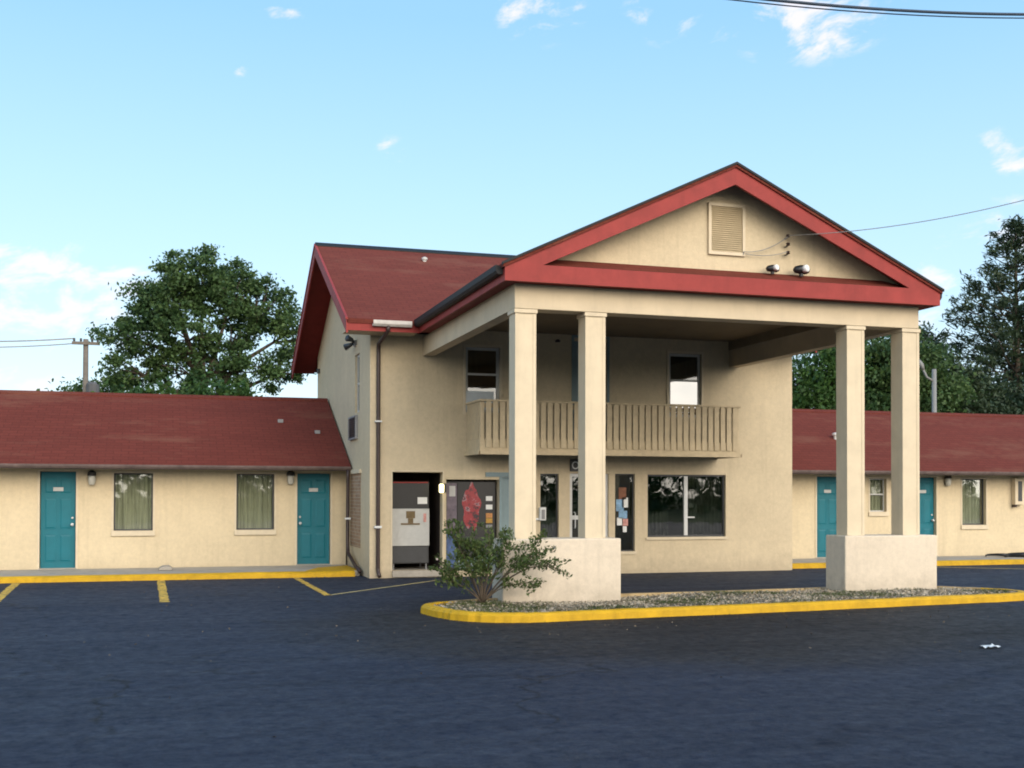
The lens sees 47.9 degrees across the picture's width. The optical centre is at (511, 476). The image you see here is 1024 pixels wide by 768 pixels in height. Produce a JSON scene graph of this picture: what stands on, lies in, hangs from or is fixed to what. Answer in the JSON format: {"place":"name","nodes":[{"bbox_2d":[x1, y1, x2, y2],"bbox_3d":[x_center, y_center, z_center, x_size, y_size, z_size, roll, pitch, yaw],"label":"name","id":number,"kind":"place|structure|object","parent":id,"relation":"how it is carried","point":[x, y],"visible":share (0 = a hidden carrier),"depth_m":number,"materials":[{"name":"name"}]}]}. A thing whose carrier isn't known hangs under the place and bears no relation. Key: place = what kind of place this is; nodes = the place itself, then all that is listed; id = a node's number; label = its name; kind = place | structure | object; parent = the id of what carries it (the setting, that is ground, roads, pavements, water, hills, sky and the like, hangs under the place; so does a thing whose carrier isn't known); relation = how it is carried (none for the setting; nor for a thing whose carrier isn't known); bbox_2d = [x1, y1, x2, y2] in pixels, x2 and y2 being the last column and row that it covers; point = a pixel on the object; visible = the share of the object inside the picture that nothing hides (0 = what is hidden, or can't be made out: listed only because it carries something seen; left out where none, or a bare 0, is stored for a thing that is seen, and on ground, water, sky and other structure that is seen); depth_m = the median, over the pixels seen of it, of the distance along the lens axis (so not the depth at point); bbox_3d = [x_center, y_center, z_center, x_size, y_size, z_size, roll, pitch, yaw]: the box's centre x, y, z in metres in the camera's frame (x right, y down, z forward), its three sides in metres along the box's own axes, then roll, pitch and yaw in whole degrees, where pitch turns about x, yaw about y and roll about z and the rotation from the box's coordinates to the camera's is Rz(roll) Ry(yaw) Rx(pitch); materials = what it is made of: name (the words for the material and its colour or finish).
{"place":"outdoors","nodes":[
{"label":"outdoors","id":0,"kind":"place"},
{"bbox_2d":[0,564,1023,767],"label":"parking lot","id":1,"kind":"structure","parent":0,"point":[301,683],"depth_m":10.75,"materials":[{"name":"black asphalt"}]},
{"bbox_2d":[0,583,19,601],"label":"parking line","id":2,"kind":"object","parent":1,"relation":"on","point":[7,591],"visible":1,"depth_m":20.44,"materials":[{"name":"yellow paint"}]},
{"bbox_2d":[157,580,169,601],"bbox_3d":[-6.265,2.024,20.646,0.171,0.001,4.800,0,-1,-18],"label":"parking line","id":3,"kind":"object","parent":1,"relation":"on","point":[163,593],"visible":1,"depth_m":20.30,"materials":[{"name":"yellow paint"}]},
{"bbox_2d":[0,565,355,582],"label":"kerb","id":4,"kind":"structure","parent":1,"relation":"on","point":[148,577],"depth_m":23.11,"materials":[{"name":"yellow concrete"}]},
{"bbox_2d":[0,565,359,576],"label":"walkway","id":5,"kind":"structure","parent":1,"relation":"on","point":[102,571],"depth_m":24.11,"materials":[{"name":"concrete"}]},
{"bbox_2d":[158,565,171,569],"bbox_3d":[-7.334,1.918,24.373,0.281,0.084,0.550,0,-1,-17],"label":"rubble block","id":6,"kind":"object","parent":5,"relation":"on","point":[165,567],"depth_m":24.13,"materials":[{"name":"concrete"}]},
{"bbox_2d":[0,390,361,572],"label":"motel wing","id":7,"kind":"structure","parent":1,"relation":"on","point":[191,480],"depth_m":25.47,"materials":[{"name":"beige paint"}]},
{"bbox_2d":[40,472,75,567],"bbox_3d":[-9.683,0.927,24.570,0.696,2.068,0.135,0,-1,-17],"label":"door","id":8,"kind":"structure","parent":7,"relation":"in","point":[58,489],"depth_m":24.59,"materials":[{"name":"teal paint"}]},
{"bbox_2d":[87,470,96,484],"bbox_3d":[-8.986,0.016,24.636,0.190,0.315,0.190,0,-1,-17],"label":"wall lamp","id":9,"kind":"object","parent":7,"relation":"attached to","point":[91,474],"visible":1,"depth_m":24.58,"materials":[{"name":"white glass"}]},
{"bbox_2d":[111,471,154,535],"bbox_3d":[-8.231,0.578,25.045,0.900,1.405,0.265,0,-1,-17],"label":"window","id":10,"kind":"structure","parent":7,"relation":"in","point":[133,492],"depth_m":25.11,"materials":[{"name":"green metal"}]},
{"bbox_2d":[234,472,275,534],"bbox_3d":[-5.754,0.594,25.802,0.920,1.405,0.265,0,-1,-17],"label":"window","id":11,"kind":"structure","parent":7,"relation":"in","point":[255,492],"depth_m":25.87,"materials":[{"name":"green metal"}]},
{"bbox_2d":[286,471,294,483],"bbox_3d":[-4.970,0.012,25.864,0.190,0.315,0.190,0,-1,-17],"label":"wall lamp","id":12,"kind":"object","parent":7,"relation":"attached to","point":[290,476],"visible":0.97,"depth_m":25.80,"materials":[{"name":"white glass"}]},
{"bbox_2d":[297,474,328,563],"bbox_3d":[-4.509,0.960,26.152,0.726,2.068,0.135,0,-1,-17],"label":"door","id":13,"kind":"structure","parent":7,"relation":"in","point":[312,489],"depth_m":26.17,"materials":[{"name":"teal paint"}]},
{"bbox_2d":[294,578,330,594],"bbox_3d":[-3.797,2.044,21.662,0.143,0.001,4.301,0,-1,-18],"label":"parking line","id":14,"kind":"object","parent":1,"relation":"on","point":[313,587],"visible":1,"depth_m":21.23,"materials":[{"name":"yellow paint"}]},
{"bbox_2d":[331,580,435,594],"bbox_3d":[-2.330,2.042,21.326,0.091,0.001,3.794,0,-1,25],"label":"parking line","id":15,"kind":"object","parent":1,"relation":"on","point":[383,587],"visible":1,"depth_m":21.26,"materials":[{"name":"paint"}]},
{"bbox_2d":[10,574,1009,736],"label":"asphalt litter","id":16,"kind":"object","parent":1,"relation":"on","point":[477,627],"visible":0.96,"depth_m":16.16,"materials":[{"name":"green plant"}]},
{"bbox_2d":[291,162,943,602],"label":"motel building","id":17,"kind":"structure","parent":1,"relation":"on","point":[635,360],"depth_m":23.59,"materials":[{"name":"beige paint"}]},
{"bbox_2d":[343,335,356,349],"bbox_3d":[-3.555,-2.943,25.291,0.263,0.302,0.474,0,-1,-17],"label":"floodlight","id":18,"kind":"object","parent":17,"relation":"attached to","point":[348,338],"visible":1,"depth_m":25.26,"materials":[{"name":"grey metal"}]},
{"bbox_2d":[357,354,359,412],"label":"window","id":19,"kind":"structure","parent":17,"relation":"in","point":[358,357],"depth_m":25.40,"materials":[{"name":"grey glass"}]},
{"bbox_2d":[392,481,428,569],"bbox_3d":[-2.228,1.021,24.452,0.810,1.842,0.748,0,-1,-17],"label":"ice machine","id":20,"kind":"object","parent":17,"relation":"on","point":[410,522],"visible":0.7,"depth_m":24.13,"materials":[{"name":"grey metal"}]},
{"bbox_2d":[439,483,445,492],"bbox_3d":[-1.445,0.225,23.974,0.100,0.211,0.183,0,-1,28],"label":"wall lamp","id":21,"kind":"object","parent":17,"relation":"attached to","point":[442,487],"visible":1,"depth_m":23.91,"materials":[{"name":"white glass"}]},
{"bbox_2d":[446,481,495,568],"bbox_3d":[-0.981,1.017,24.717,1.100,1.840,0.812,0,-1,-17],"label":"vending machine","id":22,"kind":"object","parent":17,"relation":"in","point":[470,504],"visible":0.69,"depth_m":24.34,"materials":[{"name":"black plastic"}]},
{"bbox_2d":[466,347,498,412],"bbox_3d":[-0.664,-2.048,24.391,0.788,1.376,0.160,0,-1,-17],"label":"window","id":23,"kind":"structure","parent":17,"relation":"in","point":[479,361],"depth_m":24.43,"materials":[{"name":"black glass"}]},
{"bbox_2d":[486,472,508,536],"bbox_3d":[-0.050,0.950,24.480,1.090,2.090,0.130,0,-1,-17],"label":"service door","id":24,"kind":"structure","parent":17,"relation":"in","point":[503,476],"depth_m":24.43,"materials":[{"name":"blue paint"}]},
{"bbox_2d":[536,507,545,519],"bbox_3d":[0.609,0.788,24.584,0.230,0.280,0.115,0,-1,-17],"label":"call box","id":25,"kind":"object","parent":17,"relation":"attached to","point":[542,513],"visible":0.96,"depth_m":24.55,"materials":[{"name":"white paint"}]},
{"bbox_2d":[540,474,557,537],"bbox_3d":[0.762,0.767,24.852,0.416,1.666,0.162,0,-1,-17],"label":"window","id":26,"kind":"structure","parent":17,"relation":"in","point":[548,524],"depth_m":24.87,"materials":[{"name":"black glass"}]},
{"bbox_2d":[570,459,577,470],"bbox_3d":[1.609,-0.253,24.935,0.745,0.265,0.055,0,-1,-17],"label":"office sign","id":27,"kind":"object","parent":17,"relation":"attached to","point":[573,464],"visible":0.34,"depth_m":24.83,"materials":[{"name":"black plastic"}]},
{"bbox_2d":[570,474,607,536],"bbox_3d":[1.665,0.992,25.008,0.896,2.128,0.142,0,-1,-17],"label":"entrance door","id":28,"kind":"structure","parent":17,"relation":"in","point":[572,517],"depth_m":25.13,"materials":[{"name":"metal"}]},
{"bbox_2d":[572,335,609,439],"bbox_3d":[1.693,-1.898,25.062,0.870,2.330,0.130,0,-1,-17],"label":"balcony door","id":29,"kind":"structure","parent":17,"relation":"in","point":[574,343],"depth_m":25.00,"materials":[{"name":"grey paint"}]},
{"bbox_2d":[615,474,633,550],"bbox_3d":[2.434,0.783,25.352,0.466,1.696,0.140,0,-1,-17],"label":"window","id":30,"kind":"structure","parent":17,"relation":"in","point":[621,502],"depth_m":25.33,"materials":[{"name":"black glass"}]},
{"bbox_2d":[669,353,699,416],"bbox_3d":[3.826,-2.039,25.784,0.786,1.416,0.120,0,-1,-17],"label":"window","id":31,"kind":"structure","parent":17,"relation":"in","point":[684,388],"depth_m":25.79,"materials":[{"name":"white glass"}]},
{"bbox_2d":[646,475,727,539],"bbox_3d":[3.866,0.673,25.766,1.990,1.438,0.302,0,-1,-17],"label":"office window","id":32,"kind":"structure","parent":17,"relation":"in","point":[704,490],"depth_m":25.96,"materials":[{"name":"glass"}]},
{"bbox_2d":[766,264,779,273],"bbox_3d":[4.321,-3.437,19.043,0.225,0.159,0.183,0,-1,-17],"label":"floodlight","id":33,"kind":"object","parent":17,"relation":"on","point":[772,269],"visible":1,"depth_m":19.02,"materials":[{"name":"silver plastic"}]},
{"bbox_2d":[793,265,809,276],"bbox_3d":[4.829,-3.437,19.160,0.278,0.196,0.226,0,-1,-17],"label":"floodlight","id":34,"kind":"object","parent":17,"relation":"on","point":[800,270],"visible":1,"depth_m":19.13,"materials":[{"name":"silver metal"}]},
{"bbox_2d":[789,200,1023,235],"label":"service cable","id":35,"kind":"object","parent":17,"relation":"attached to","point":[908,223],"visible":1,"depth_m":18.31,"materials":[{"name":"grey rubber"}]},
{"bbox_3d":[4.601,-4.020,19.272,0.076,0.067,0.134,0,-1,-17],"label":"insulator","id":36,"kind":"object","parent":17,"relation":"attached to","visible":0},
{"bbox_2d":[743,237,787,254],"bbox_3d":[4.215,-3.844,19.131,0.808,0.347,0.023,0,-1,-12],"label":"drop cable","id":37,"kind":"object","parent":36,"relation":"attached to","point":[766,248],"visible":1,"depth_m":19.12,"materials":[{"name":"grey rubber"}]},
{"bbox_3d":[4.600,-3.740,19.268,0.076,0.067,0.134,0,-1,-17],"label":"insulator","id":38,"kind":"object","parent":17,"relation":"attached to","visible":0},
{"bbox_2d":[745,252,785,255],"bbox_3d":[4.234,-3.716,19.134,0.765,0.103,0.010,0,-1,-12],"label":"drop cable","id":39,"kind":"object","parent":38,"relation":"attached to","point":[764,255],"visible":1,"depth_m":19.12,"materials":[{"name":"grey rubber"}]},
{"bbox_2d":[453,586,980,603],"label":"island kerb","id":40,"kind":"structure","parent":1,"relation":"on","point":[662,593],"depth_m":19.11,"materials":[{"name":"paint"}]},
{"bbox_2d":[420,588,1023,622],"bbox_3d":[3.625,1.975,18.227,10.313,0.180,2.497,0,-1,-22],"label":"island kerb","id":41,"kind":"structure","parent":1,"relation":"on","point":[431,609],"depth_m":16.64,"materials":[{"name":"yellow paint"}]},
{"bbox_2d":[434,587,1016,611],"bbox_3d":[3.627,1.923,18.236,9.972,0.078,2.160,0,-1,-22],"label":"island bed","id":42,"kind":"object","parent":1,"relation":"on","point":[774,597],"visible":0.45,"depth_m":18.08,"materials":[{"name":"brown plant"}]},
{"bbox_2d":[428,518,572,603],"bbox_3d":[-0.166,1.247,17.001,1.549,1.308,1.848,-1,-1,44],"label":"shrub","id":43,"kind":"object","parent":42,"relation":"on","point":[523,561],"visible":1,"depth_m":17.04,"materials":[{"name":"green plant"}]},
{"bbox_2d":[435,587,1012,611],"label":"grass tufts","id":44,"kind":"object","parent":42,"relation":"on","point":[471,603],"visible":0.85,"depth_m":17.51,"materials":[{"name":"green plant"}]},
{"bbox_2d":[792,559,1023,568],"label":"kerb","id":45,"kind":"structure","parent":1,"relation":"on","point":[939,563],"depth_m":28.31,"materials":[{"name":"yellow paint"}]},
{"bbox_2d":[792,409,1023,558],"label":"motel wing","id":46,"kind":"structure","parent":1,"relation":"on","point":[970,510],"depth_m":30.55,"materials":[{"name":"beige paint"}]},
{"bbox_2d":[817,477,835,556],"bbox_3d":[8.073,1.033,29.445,0.706,2.068,0.135,0,-1,-17],"label":"door","id":47,"kind":"structure","parent":46,"relation":"in","point":[826,486],"depth_m":29.45,"materials":[{"name":"teal paint"}]},
{"bbox_2d":[868,477,888,515],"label":"window","id":48,"kind":"structure","parent":46,"relation":"in","point":[875,486],"depth_m":29.97,"materials":[{"name":"white glass"}]},
{"bbox_2d":[920,478,934,534],"bbox_3d":[10.808,1.051,30.281,0.686,2.068,0.135,0,-1,-17],"label":"door","id":49,"kind":"structure","parent":46,"relation":"in","point":[927,520],"depth_m":30.34,"materials":[{"name":"teal paint"}]},
{"bbox_2d":[944,475,951,485],"bbox_3d":[11.490,0.080,30.343,0.190,0.315,0.190,0,-1,-17],"label":"wall lamp","id":50,"kind":"object","parent":46,"relation":"attached to","point":[947,480],"visible":0.88,"depth_m":30.28,"materials":[{"name":"white glass"}]},
{"bbox_2d":[961,477,987,528],"bbox_3d":[12.279,0.702,30.762,0.850,1.385,0.265,0,-1,-17],"label":"window","id":51,"kind":"structure","parent":46,"relation":"in","point":[970,486],"depth_m":30.87,"materials":[{"name":"green metal"}]},
{"bbox_2d":[1011,478,1023,506],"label":"notice box","id":52,"kind":"object","parent":46,"relation":"attached to","point":[1017,491],"visible":1,"depth_m":30.92,"materials":[{"name":"beige paint"}]},
{"bbox_2d":[792,556,1023,562],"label":"walkway","id":53,"kind":"structure","parent":1,"relation":"on","point":[813,560],"depth_m":29.26,"materials":[{"name":"concrete"}]},
{"bbox_2d":[985,552,1023,556],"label":"black hose","id":54,"kind":"object","parent":53,"relation":"on","point":[1017,554],"visible":1,"depth_m":29.89,"materials":[{"name":"plastic"}]},
{"bbox_2d":[980,644,1000,647],"bbox_3d":[5.427,1.923,13.112,0.210,0.032,0.150,0,-1,-17],"label":"paper scrap","id":55,"kind":"object","parent":1,"relation":"on","point":[986,646],"visible":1,"depth_m":13.10,"materials":[{"name":"white paper"}]},
{"bbox_2d":[0,0,1023,397],"label":"sky","id":56,"kind":"structure","parent":0,"point":[132,132],"materials":[{"name":"blue"}]},
{"bbox_2d":[732,0,1023,18],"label":"messenger wire","id":57,"kind":"object","parent":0,"point":[879,12],"visible":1,"depth_m":14.04,"materials":[{"name":"black metal"}]},
{"bbox_2d":[762,0,1023,15],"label":"overhead cable","id":58,"kind":"object","parent":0,"point":[896,10],"visible":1,"depth_m":14.04,"materials":[{"name":"black rubber"}]},
{"label":"ground","id":59,"kind":"structure","parent":0,"visible":0},
{"bbox_2d":[72,338,99,391],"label":"utility pole","id":60,"kind":"object","parent":59,"relation":"on","point":[90,386],"visible":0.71,"depth_m":54.42,"materials":[{"name":"grey wood"}]},
{"bbox_2d":[0,343,71,347],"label":"power line","id":61,"kind":"object","parent":60,"relation":"attached to","point":[35,345],"visible":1,"depth_m":53.77,"materials":[{"name":"grey metal"}]},
{"bbox_2d":[0,338,72,341],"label":"power line","id":62,"kind":"object","parent":60,"relation":"attached to","point":[36,340],"visible":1,"depth_m":53.77,"materials":[{"name":"grey metal"}]},
{"bbox_2d":[36,370,141,392],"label":"bushy tree","id":63,"kind":"object","parent":59,"relation":"on","point":[79,388],"visible":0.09,"depth_m":55.95,"materials":[{"name":"green plant"}]},
{"bbox_2d":[91,367,262,396],"bbox_3d":[-10.581,-0.602,36.775,5.690,5.736,3.520,0,-1,-17],"label":"bushy tree","id":64,"kind":"object","parent":59,"relation":"on","point":[224,390],"visible":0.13,"depth_m":36.59,"materials":[{"name":"green plant"}]},
{"bbox_2d":[85,242,315,395],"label":"broadleaf tree","id":65,"kind":"object","parent":59,"relation":"on","point":[157,307],"visible":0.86,"depth_m":42.07,"materials":[{"name":"green plant"}]},
{"bbox_2d":[792,340,890,410],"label":"broadleaf tree","id":66,"kind":"object","parent":59,"relation":"on","point":[814,387],"visible":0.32,"depth_m":46.98,"materials":[{"name":"green plant"}]},
{"bbox_2d":[919,360,936,411],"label":"lamp pole","id":67,"kind":"object","parent":59,"relation":"on","point":[934,389],"visible":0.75,"depth_m":42.37,"materials":[{"name":"grey metal"}]},
{"bbox_2d":[864,321,992,412],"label":"broadleaf tree","id":68,"kind":"object","parent":59,"relation":"on","point":[952,394],"visible":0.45,"depth_m":47.66,"materials":[{"name":"green plant"}]},
{"bbox_2d":[919,321,953,350],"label":"pine tree","id":69,"kind":"object","parent":59,"relation":"on","point":[943,334],"visible":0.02,"depth_m":58.48,"materials":[{"name":"green plant"}]},
{"bbox_2d":[922,336,1008,413],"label":"broadleaf tree","id":70,"kind":"object","parent":59,"relation":"on","point":[981,402],"visible":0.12,"depth_m":50.02,"materials":[{"name":"green plant"}]},
{"bbox_2d":[940,214,1023,405],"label":"pine tree","id":71,"kind":"object","parent":59,"relation":"on","point":[994,354],"visible":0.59,"depth_m":57.57,"materials":[{"name":"green plant"}]},
{"bbox_2d":[970,369,1023,414],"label":"broadleaf tree","id":72,"kind":"object","parent":59,"relation":"on","point":[1008,402],"visible":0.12,"depth_m":51.90,"materials":[{"name":"green plant"}]},
{"bbox_2d":[992,314,1023,391],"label":"pine tree","id":73,"kind":"object","parent":59,"relation":"on","point":[1006,354],"depth_m":60.31,"materials":[{"name":"green plant"}]}
]}

